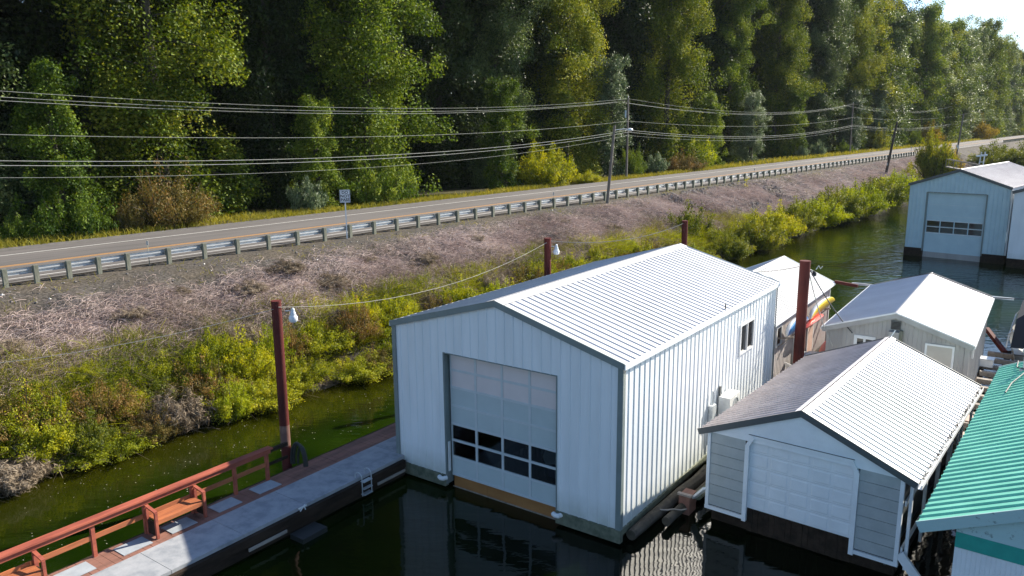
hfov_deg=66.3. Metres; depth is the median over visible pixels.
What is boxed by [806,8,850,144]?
cottonwood tree
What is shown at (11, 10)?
cottonwood tree
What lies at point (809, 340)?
door
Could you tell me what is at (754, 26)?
cottonwood tree
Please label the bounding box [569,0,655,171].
cottonwood tree
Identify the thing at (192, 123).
cottonwood tree
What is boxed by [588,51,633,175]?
young cottonwood
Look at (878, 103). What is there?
young cottonwood
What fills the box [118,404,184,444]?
bank bush
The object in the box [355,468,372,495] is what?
ladder
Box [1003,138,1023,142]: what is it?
guardrail
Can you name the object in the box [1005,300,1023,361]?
moored boat
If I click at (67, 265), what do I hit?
guardrail
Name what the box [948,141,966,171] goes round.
willow
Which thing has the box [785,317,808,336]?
kayak
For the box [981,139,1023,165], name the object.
bank shrub
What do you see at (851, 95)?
young cottonwood
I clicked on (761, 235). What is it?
bank shrub
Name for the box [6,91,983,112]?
overhead cable
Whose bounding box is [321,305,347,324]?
bank bush
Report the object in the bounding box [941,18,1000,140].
cottonwood tree
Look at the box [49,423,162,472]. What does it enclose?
bank bush
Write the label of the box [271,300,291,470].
steel pile
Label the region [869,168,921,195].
bank shrub
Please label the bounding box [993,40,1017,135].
cottonwood tree
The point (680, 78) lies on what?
cottonwood tree
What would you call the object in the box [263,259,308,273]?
dry clump
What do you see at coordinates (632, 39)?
cottonwood tree
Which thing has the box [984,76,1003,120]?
cottonwood tree
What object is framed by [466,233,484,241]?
dry clump
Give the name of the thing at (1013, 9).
sky
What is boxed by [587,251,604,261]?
bank bush
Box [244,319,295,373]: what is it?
bank bush
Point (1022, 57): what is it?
cottonwood tree
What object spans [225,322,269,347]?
bank bush
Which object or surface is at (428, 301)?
bank bush
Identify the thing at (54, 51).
cottonwood tree
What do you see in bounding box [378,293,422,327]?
bank bush
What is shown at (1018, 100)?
cottonwood tree
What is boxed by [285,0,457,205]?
cottonwood tree
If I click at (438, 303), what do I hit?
bank bush
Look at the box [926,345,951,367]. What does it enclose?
door
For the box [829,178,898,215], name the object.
bank shrub
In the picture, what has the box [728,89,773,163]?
young cottonwood
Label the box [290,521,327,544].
swim float
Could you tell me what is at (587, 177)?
shrub
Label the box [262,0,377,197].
cottonwood tree
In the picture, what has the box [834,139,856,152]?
shrub
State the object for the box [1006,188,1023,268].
boathouse
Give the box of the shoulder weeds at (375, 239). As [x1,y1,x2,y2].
[2,167,844,312]
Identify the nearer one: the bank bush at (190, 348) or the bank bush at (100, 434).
the bank bush at (100, 434)
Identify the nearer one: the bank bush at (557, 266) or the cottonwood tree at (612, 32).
the bank bush at (557, 266)
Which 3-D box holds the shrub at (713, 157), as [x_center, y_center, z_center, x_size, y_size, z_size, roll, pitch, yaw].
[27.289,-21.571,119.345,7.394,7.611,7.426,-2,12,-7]
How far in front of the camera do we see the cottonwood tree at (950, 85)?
237.17 m
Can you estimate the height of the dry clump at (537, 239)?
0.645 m
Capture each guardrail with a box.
[0,152,914,287]
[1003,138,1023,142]
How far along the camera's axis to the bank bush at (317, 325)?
35.70 m
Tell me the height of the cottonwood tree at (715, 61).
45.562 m
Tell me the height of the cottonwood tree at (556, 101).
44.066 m
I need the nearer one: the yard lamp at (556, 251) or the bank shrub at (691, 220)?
the yard lamp at (556, 251)
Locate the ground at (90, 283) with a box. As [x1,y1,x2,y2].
[0,135,1023,475]
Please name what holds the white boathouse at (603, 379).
on the water
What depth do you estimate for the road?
54.41 m
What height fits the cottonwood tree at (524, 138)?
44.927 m
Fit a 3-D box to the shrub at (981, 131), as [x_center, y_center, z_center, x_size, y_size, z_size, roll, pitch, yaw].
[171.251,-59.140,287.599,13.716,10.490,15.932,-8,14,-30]
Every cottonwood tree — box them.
[0,0,89,143]
[0,0,118,225]
[0,0,169,218]
[0,9,77,228]
[4,0,217,194]
[36,3,163,132]
[40,0,274,227]
[92,0,298,206]
[152,0,297,205]
[181,2,295,158]
[198,0,332,209]
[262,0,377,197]
[270,0,411,199]
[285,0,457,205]
[336,0,442,189]
[391,0,493,189]
[391,0,515,188]
[449,0,550,187]
[452,0,568,181]
[473,0,583,176]
[515,0,623,182]
[519,24,597,153]
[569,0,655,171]
[571,0,673,172]
[603,0,690,162]
[622,0,731,171]
[637,3,718,158]
[663,0,730,162]
[673,0,743,163]
[689,0,775,163]
[705,4,763,161]
[726,2,784,150]
[738,0,793,157]
[745,0,827,159]
[779,0,840,150]
[796,0,869,154]
[800,1,850,143]
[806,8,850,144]
[824,0,899,151]
[832,0,923,149]
[865,0,918,145]
[866,6,923,146]
[872,21,929,136]
[877,0,932,99]
[901,20,934,144]
[906,0,922,25]
[910,0,953,135]
[913,19,974,141]
[922,28,982,141]
[940,14,972,28]
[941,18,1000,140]
[944,15,991,138]
[951,31,988,139]
[963,28,982,137]
[966,23,996,138]
[970,12,1013,138]
[973,56,994,122]
[983,39,1023,138]
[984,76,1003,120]
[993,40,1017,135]
[998,32,1023,136]
[1002,49,1023,136]
[1006,66,1022,135]
[1009,39,1023,134]
[1011,64,1023,135]
[1014,49,1023,135]
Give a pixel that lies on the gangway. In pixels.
(953, 167)
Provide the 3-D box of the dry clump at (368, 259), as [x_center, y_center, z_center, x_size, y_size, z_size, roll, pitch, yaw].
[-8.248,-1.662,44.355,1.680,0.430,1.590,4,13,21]
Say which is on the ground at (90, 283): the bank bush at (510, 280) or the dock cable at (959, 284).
the bank bush at (510, 280)
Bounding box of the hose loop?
[290,442,307,466]
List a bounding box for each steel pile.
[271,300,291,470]
[544,238,550,275]
[681,220,687,245]
[792,260,810,364]
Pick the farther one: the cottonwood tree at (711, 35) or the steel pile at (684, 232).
the cottonwood tree at (711, 35)
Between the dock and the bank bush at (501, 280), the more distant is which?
the bank bush at (501, 280)
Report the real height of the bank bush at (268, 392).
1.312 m
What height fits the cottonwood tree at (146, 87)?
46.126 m
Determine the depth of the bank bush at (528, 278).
46.88 m
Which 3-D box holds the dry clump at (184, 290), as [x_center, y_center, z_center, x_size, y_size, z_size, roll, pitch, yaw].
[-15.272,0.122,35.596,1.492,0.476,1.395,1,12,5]
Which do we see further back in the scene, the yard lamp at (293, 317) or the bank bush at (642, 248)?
the bank bush at (642, 248)
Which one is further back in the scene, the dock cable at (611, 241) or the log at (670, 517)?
the dock cable at (611, 241)
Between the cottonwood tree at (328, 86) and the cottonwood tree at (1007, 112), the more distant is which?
the cottonwood tree at (1007, 112)
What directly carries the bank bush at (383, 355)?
on the ground at (90, 283)
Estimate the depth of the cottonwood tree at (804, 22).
169.57 m
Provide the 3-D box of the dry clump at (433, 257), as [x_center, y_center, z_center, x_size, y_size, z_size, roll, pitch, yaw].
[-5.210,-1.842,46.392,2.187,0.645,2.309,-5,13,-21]
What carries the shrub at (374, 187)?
on the ground at (90, 283)
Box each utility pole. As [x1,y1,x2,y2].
[619,96,628,177]
[849,103,853,152]
[885,122,897,172]
[956,114,963,154]
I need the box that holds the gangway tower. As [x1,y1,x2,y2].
[976,152,987,164]
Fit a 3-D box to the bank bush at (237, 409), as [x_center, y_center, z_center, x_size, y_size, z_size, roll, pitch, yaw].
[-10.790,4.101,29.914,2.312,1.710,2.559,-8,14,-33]
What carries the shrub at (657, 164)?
on the ground at (90, 283)
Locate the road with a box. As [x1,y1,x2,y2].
[0,135,1023,281]
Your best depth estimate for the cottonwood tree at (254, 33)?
68.82 m
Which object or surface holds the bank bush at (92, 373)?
on the ground at (90, 283)
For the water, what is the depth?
22.53 m
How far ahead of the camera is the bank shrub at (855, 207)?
84.74 m
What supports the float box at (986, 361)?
on the beam float at (1006, 355)
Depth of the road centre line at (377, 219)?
53.32 m
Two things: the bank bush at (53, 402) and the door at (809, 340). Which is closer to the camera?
the bank bush at (53, 402)
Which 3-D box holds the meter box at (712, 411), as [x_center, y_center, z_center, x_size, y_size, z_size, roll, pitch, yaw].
[6.388,4.210,25.033,0.140,1.900,0.320,8,14,35]
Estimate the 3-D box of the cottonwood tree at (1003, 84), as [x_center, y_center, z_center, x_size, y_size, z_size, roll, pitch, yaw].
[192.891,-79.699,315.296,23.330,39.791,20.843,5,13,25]
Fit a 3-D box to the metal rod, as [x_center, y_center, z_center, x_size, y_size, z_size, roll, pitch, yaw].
[4.401,6.165,21.808,0.924,0.073,0.062,0,12,3]
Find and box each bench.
[8,550,46,575]
[143,484,207,538]
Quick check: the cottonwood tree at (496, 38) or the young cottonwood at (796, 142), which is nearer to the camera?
the cottonwood tree at (496, 38)
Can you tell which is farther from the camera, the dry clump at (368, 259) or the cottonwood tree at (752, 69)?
the cottonwood tree at (752, 69)
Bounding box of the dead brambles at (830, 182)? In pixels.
[740,156,973,204]
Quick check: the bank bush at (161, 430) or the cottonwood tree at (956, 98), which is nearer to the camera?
the bank bush at (161, 430)
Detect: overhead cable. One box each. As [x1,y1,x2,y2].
[0,100,997,114]
[0,113,1001,137]
[0,118,989,161]
[0,121,964,165]
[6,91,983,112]
[6,97,931,113]
[17,120,978,177]
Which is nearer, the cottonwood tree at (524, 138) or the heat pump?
the heat pump
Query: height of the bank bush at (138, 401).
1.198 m
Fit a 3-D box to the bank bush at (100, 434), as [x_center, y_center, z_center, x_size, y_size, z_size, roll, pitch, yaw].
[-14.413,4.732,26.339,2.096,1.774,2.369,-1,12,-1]
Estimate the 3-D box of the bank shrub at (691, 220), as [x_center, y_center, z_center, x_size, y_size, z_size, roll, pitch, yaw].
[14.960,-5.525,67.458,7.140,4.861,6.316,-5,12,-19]
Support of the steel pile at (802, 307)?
in the water
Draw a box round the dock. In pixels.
[47,422,405,575]
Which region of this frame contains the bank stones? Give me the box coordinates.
[8,165,865,350]
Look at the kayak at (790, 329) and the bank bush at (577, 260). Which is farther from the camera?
the bank bush at (577, 260)
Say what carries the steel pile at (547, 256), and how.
in the water
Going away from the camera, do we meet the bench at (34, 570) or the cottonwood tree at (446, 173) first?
the bench at (34, 570)
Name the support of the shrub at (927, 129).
on the ground at (90, 283)
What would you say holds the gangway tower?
in the water
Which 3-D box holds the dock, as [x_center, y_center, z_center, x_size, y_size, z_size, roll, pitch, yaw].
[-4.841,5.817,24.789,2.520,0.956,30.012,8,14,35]
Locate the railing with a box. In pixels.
[0,442,287,575]
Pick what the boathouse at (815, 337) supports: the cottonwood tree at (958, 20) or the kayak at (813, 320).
the kayak at (813, 320)
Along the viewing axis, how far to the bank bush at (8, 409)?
25.83 m
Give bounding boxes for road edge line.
[0,144,983,280]
[2,137,1010,255]
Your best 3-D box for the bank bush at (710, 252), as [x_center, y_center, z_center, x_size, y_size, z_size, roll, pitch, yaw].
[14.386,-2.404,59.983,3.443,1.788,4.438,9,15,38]
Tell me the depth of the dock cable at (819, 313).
29.86 m
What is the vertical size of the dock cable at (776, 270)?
1.319 m
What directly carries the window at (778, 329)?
in the boathouse at (815, 337)
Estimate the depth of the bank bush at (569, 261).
50.48 m
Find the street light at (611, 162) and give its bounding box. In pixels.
[606,125,632,202]
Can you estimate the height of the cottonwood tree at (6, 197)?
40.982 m
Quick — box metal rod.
[660,508,686,510]
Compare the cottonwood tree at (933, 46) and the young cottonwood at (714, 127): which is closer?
the young cottonwood at (714, 127)
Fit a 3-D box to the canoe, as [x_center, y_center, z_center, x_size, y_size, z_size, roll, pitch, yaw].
[14.771,2.552,35.798,0.900,0.580,5.200,12,17,33]
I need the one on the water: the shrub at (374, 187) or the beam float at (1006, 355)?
the beam float at (1006, 355)
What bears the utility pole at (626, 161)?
on the ground at (90, 283)
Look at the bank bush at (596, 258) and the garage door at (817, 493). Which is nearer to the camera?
the garage door at (817, 493)
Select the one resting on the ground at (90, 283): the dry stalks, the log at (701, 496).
the dry stalks
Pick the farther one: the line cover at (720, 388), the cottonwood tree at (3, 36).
the cottonwood tree at (3, 36)
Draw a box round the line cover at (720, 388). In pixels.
[718,386,721,402]
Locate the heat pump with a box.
[718,389,739,415]
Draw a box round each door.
[450,355,555,506]
[747,442,854,537]
[806,324,813,351]
[923,193,986,255]
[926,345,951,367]
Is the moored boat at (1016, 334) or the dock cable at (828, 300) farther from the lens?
the moored boat at (1016, 334)
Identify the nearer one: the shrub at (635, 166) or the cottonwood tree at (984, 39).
the shrub at (635, 166)
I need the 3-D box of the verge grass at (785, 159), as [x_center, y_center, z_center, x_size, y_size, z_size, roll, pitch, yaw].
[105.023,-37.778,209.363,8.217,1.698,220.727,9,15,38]
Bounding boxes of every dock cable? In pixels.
[0,309,272,362]
[300,244,543,306]
[552,223,683,242]
[754,266,799,271]
[810,270,852,332]
[810,276,832,346]
[893,273,1020,298]
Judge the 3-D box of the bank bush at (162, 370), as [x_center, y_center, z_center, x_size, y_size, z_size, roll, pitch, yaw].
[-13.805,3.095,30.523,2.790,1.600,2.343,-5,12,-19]
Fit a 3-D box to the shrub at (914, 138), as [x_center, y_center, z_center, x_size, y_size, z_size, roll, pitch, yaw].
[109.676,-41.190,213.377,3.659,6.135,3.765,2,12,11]
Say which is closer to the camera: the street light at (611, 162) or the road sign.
the road sign
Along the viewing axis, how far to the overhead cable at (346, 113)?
63.91 m
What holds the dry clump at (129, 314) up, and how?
on the ground at (90, 283)
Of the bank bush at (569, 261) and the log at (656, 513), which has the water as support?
the log at (656, 513)
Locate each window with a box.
[738,317,754,355]
[775,324,782,347]
[853,334,875,343]
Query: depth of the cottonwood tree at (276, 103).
78.99 m
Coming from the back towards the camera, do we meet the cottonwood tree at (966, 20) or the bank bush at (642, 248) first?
the cottonwood tree at (966, 20)
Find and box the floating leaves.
[26,390,389,553]
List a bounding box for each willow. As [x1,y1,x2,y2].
[909,125,960,177]
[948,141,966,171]
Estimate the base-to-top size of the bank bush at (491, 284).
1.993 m
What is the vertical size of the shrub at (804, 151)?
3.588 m
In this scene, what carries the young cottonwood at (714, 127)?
on the ground at (90, 283)
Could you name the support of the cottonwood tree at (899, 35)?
on the ground at (90, 283)
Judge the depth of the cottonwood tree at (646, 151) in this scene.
125.13 m
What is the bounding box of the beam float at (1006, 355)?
[945,327,1023,461]
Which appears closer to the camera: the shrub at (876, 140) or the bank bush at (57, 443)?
the bank bush at (57, 443)
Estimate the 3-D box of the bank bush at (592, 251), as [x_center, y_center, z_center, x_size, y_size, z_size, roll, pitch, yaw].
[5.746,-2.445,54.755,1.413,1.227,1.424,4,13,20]
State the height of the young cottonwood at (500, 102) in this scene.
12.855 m
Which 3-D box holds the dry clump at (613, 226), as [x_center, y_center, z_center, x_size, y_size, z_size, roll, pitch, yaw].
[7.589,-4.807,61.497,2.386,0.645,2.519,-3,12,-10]
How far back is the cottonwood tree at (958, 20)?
258.79 m
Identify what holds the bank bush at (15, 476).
on the ground at (90, 283)
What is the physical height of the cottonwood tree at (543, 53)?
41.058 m
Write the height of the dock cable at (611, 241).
0.961 m
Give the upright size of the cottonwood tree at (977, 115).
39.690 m
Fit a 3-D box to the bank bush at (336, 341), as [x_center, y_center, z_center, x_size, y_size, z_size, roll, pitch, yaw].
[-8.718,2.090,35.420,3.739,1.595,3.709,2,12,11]
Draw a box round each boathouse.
[389,243,780,543]
[692,330,983,575]
[746,256,857,376]
[820,272,1013,429]
[903,161,1023,264]
[916,349,1023,575]
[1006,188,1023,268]
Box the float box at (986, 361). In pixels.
[979,356,994,367]
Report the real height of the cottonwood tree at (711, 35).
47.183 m
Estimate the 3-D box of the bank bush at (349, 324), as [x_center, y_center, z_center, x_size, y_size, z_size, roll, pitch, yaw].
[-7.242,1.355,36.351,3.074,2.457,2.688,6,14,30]
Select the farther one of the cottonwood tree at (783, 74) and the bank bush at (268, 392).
the cottonwood tree at (783, 74)
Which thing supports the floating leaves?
on the water
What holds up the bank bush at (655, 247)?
on the ground at (90, 283)
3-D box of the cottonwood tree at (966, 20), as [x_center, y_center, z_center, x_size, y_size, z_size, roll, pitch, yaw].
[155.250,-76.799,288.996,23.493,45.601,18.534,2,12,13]
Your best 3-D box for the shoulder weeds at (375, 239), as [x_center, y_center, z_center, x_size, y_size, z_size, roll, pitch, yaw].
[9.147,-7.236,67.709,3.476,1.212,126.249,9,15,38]
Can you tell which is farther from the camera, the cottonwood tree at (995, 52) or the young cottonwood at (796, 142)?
the cottonwood tree at (995, 52)
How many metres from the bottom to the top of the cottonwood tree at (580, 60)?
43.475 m
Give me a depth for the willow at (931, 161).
121.45 m
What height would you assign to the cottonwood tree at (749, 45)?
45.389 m
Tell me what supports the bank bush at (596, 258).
on the ground at (90, 283)
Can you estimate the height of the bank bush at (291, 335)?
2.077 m
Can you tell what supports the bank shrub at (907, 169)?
on the ground at (90, 283)
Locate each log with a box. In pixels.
[626,465,705,540]
[662,481,705,525]
[695,484,705,499]
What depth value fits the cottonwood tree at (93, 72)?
70.40 m
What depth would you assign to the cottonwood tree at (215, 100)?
69.44 m
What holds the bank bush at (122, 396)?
on the ground at (90, 283)
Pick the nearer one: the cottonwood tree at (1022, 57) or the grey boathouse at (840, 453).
the grey boathouse at (840, 453)
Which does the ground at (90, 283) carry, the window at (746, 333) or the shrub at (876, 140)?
the shrub at (876, 140)
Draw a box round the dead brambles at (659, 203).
[0,182,791,408]
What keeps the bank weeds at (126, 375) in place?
on the ground at (90, 283)
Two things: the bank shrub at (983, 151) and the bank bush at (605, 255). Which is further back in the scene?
the bank shrub at (983, 151)
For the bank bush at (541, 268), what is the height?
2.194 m
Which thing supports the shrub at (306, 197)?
on the ground at (90, 283)
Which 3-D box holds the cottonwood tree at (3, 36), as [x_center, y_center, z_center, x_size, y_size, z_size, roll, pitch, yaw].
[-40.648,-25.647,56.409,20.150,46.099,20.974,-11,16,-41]
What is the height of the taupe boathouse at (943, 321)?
4.405 m
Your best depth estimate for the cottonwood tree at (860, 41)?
182.56 m
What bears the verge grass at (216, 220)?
on the ground at (90, 283)
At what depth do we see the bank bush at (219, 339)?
32.87 m
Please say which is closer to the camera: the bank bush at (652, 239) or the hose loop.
the hose loop
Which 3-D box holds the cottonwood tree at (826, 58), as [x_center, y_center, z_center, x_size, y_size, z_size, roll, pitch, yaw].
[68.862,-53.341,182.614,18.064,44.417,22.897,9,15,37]
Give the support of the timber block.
on the water
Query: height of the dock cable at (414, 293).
0.964 m
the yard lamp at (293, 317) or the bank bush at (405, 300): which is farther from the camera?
the bank bush at (405, 300)
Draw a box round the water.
[0,201,1023,575]
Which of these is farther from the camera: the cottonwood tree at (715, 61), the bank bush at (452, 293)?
the cottonwood tree at (715, 61)
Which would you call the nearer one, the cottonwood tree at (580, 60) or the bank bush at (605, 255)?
the bank bush at (605, 255)
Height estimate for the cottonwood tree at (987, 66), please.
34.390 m
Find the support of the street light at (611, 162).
on the ground at (90, 283)
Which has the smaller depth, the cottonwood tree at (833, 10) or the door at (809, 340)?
the door at (809, 340)
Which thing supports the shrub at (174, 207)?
on the ground at (90, 283)
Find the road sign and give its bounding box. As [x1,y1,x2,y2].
[339,190,349,238]
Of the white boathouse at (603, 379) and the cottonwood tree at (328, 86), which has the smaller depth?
the white boathouse at (603, 379)
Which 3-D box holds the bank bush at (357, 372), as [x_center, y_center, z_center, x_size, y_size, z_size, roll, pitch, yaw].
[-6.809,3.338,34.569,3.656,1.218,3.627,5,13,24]
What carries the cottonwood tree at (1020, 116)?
on the ground at (90, 283)
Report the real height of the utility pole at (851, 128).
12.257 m
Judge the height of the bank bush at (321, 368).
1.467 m
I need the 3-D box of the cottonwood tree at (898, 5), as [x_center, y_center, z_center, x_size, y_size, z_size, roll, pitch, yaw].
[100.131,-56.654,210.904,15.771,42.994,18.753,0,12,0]
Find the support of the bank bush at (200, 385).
on the ground at (90, 283)
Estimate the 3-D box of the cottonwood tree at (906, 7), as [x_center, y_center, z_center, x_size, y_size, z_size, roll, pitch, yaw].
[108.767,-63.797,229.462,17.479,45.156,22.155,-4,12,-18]
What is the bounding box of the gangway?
[945,159,981,169]
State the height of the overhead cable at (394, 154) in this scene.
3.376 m
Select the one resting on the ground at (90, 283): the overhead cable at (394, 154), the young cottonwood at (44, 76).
the young cottonwood at (44, 76)
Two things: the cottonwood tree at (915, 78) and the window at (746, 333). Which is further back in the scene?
the cottonwood tree at (915, 78)
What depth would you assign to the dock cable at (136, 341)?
22.21 m
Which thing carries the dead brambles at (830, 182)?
on the ground at (90, 283)
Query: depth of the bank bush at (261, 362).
31.63 m
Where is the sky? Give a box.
[874,0,1023,50]
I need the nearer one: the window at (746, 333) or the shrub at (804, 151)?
the window at (746, 333)
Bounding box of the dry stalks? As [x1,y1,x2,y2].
[0,201,754,501]
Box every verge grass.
[0,163,749,247]
[716,138,985,165]
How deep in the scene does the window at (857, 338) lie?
29.38 m
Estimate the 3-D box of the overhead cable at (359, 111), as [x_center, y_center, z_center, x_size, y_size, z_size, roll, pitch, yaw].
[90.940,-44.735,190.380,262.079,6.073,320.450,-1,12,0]
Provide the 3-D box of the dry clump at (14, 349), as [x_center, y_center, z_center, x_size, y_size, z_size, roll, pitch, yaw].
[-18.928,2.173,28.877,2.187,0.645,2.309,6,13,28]
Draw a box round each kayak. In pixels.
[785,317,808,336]
[806,313,823,328]
[808,297,834,319]
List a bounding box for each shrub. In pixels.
[0,207,47,244]
[20,170,118,241]
[101,154,222,230]
[113,193,144,234]
[286,174,328,213]
[337,143,420,206]
[513,139,578,187]
[571,169,603,183]
[617,140,647,175]
[641,153,670,174]
[659,199,726,242]
[664,147,709,171]
[676,121,717,167]
[704,225,756,260]
[725,206,794,250]
[739,196,807,237]
[770,195,826,234]
[790,190,854,227]
[792,145,810,157]
[810,139,826,155]
[814,183,876,221]
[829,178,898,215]
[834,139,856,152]
[849,174,909,207]
[861,122,890,150]
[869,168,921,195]
[905,162,924,179]
[908,119,946,143]
[908,128,921,144]
[967,137,1017,164]
[968,112,999,138]
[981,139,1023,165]
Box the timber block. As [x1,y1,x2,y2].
[677,488,695,515]
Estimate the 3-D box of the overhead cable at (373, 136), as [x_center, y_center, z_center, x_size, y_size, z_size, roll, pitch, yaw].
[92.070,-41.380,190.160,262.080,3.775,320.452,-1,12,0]
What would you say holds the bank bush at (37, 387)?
on the ground at (90, 283)
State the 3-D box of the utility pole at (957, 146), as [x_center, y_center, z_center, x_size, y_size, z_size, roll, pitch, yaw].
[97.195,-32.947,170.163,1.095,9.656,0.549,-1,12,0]
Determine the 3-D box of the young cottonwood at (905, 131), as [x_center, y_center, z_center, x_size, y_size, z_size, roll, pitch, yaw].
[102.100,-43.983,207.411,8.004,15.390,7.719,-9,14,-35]
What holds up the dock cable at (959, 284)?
on the taupe boathouse at (943, 321)
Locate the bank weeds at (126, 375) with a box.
[0,207,755,461]
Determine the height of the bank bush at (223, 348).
2.249 m
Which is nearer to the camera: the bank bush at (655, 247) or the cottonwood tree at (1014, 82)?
the bank bush at (655, 247)
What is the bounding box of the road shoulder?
[0,135,1022,284]
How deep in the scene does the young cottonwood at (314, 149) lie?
65.31 m
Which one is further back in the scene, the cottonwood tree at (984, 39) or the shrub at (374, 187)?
the cottonwood tree at (984, 39)
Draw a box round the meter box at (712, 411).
[708,391,716,421]
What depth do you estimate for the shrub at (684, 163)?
111.85 m
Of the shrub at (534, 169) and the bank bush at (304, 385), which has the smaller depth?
the bank bush at (304, 385)
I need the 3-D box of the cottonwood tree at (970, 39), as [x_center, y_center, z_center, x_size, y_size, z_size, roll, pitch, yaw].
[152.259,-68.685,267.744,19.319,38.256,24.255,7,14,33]
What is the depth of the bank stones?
40.59 m
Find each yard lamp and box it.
[285,308,297,322]
[551,244,558,254]
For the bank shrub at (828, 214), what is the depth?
81.94 m
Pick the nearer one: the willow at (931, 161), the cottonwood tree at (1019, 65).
the willow at (931, 161)
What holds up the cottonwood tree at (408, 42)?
on the ground at (90, 283)
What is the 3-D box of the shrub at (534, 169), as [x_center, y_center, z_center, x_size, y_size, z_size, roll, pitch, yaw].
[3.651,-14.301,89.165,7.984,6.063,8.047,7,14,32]
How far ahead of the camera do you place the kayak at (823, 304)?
33.81 m
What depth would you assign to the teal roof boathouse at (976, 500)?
16.68 m
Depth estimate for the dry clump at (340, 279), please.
40.09 m
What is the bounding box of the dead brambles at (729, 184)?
[661,180,797,217]
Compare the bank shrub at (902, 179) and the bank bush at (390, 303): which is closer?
the bank bush at (390, 303)
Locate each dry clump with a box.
[0,336,38,356]
[107,303,152,321]
[167,286,191,295]
[223,278,269,295]
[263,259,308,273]
[315,271,351,287]
[358,255,379,262]
[411,250,440,263]
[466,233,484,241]
[527,237,543,246]
[556,218,570,224]
[601,222,620,230]
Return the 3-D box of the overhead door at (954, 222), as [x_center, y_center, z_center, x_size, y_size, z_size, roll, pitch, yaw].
[35.317,-5.117,62.576,4.200,4.810,0.060,11,16,43]
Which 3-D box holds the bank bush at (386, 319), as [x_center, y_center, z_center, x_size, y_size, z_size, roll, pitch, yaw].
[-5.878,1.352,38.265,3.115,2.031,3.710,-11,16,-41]
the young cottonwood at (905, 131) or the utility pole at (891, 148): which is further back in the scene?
the young cottonwood at (905, 131)
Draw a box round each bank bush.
[0,373,99,452]
[0,381,91,444]
[0,396,91,463]
[0,444,56,497]
[7,389,43,413]
[8,374,63,399]
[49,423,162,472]
[57,358,107,381]
[57,376,154,427]
[59,405,119,457]
[93,379,151,420]
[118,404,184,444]
[133,348,187,391]
[136,385,218,435]
[142,366,210,410]
[158,353,255,401]
[172,324,251,382]
[180,336,232,366]
[189,372,263,411]
[203,375,264,424]
[210,329,244,343]
[213,322,285,381]
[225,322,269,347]
[241,374,304,414]
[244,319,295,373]
[269,355,325,394]
[283,318,317,366]
[286,319,360,355]
[287,349,334,381]
[301,319,335,338]
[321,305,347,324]
[324,291,384,344]
[325,348,392,384]
[340,283,384,329]
[351,341,392,373]
[370,298,412,339]
[372,330,392,363]
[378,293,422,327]
[379,297,400,310]
[387,292,419,311]
[416,290,443,310]
[419,293,453,310]
[435,273,484,304]
[435,288,454,298]
[476,270,509,291]
[481,275,507,292]
[497,268,516,280]
[504,275,520,285]
[510,260,543,282]
[527,260,564,276]
[543,255,571,272]
[557,253,587,268]
[569,252,586,266]
[584,251,607,263]
[585,245,601,259]
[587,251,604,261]
[599,248,614,259]
[618,238,637,248]
[632,234,660,252]
[640,238,659,251]
[641,234,656,243]
[661,235,677,245]
[664,243,709,252]
[697,247,725,259]
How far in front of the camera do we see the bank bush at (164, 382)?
29.39 m
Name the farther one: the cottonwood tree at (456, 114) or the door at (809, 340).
the cottonwood tree at (456, 114)
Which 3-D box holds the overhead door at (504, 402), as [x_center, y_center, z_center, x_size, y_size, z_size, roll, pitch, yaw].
[-0.273,4.023,22.590,3.830,3.900,0.048,8,14,35]
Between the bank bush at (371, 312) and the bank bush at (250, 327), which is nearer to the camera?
the bank bush at (250, 327)
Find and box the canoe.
[819,341,825,351]
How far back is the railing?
19.82 m
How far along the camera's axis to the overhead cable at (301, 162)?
57.55 m
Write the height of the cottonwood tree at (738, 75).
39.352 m
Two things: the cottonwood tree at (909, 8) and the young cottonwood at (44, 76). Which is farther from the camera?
the cottonwood tree at (909, 8)
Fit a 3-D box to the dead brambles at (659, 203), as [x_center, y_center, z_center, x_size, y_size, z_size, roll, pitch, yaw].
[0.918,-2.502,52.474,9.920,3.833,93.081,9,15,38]
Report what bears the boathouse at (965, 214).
on the water
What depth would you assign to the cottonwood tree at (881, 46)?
189.33 m
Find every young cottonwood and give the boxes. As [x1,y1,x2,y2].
[6,55,110,232]
[284,93,348,211]
[475,75,541,191]
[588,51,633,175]
[693,90,728,165]
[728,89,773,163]
[778,87,809,157]
[834,87,879,149]
[862,83,890,146]
[891,93,913,146]
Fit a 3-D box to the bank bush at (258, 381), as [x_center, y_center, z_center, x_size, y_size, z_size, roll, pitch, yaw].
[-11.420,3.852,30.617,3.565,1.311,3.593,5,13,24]
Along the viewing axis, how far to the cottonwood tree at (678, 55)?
116.29 m
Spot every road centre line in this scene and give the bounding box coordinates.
[0,137,1022,267]
[0,142,982,266]
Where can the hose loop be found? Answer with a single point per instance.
(301, 448)
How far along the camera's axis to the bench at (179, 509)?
20.42 m
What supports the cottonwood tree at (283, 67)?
on the ground at (90, 283)
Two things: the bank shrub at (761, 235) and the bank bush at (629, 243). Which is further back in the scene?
the bank shrub at (761, 235)
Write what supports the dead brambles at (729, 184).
on the ground at (90, 283)
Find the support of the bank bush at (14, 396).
on the ground at (90, 283)

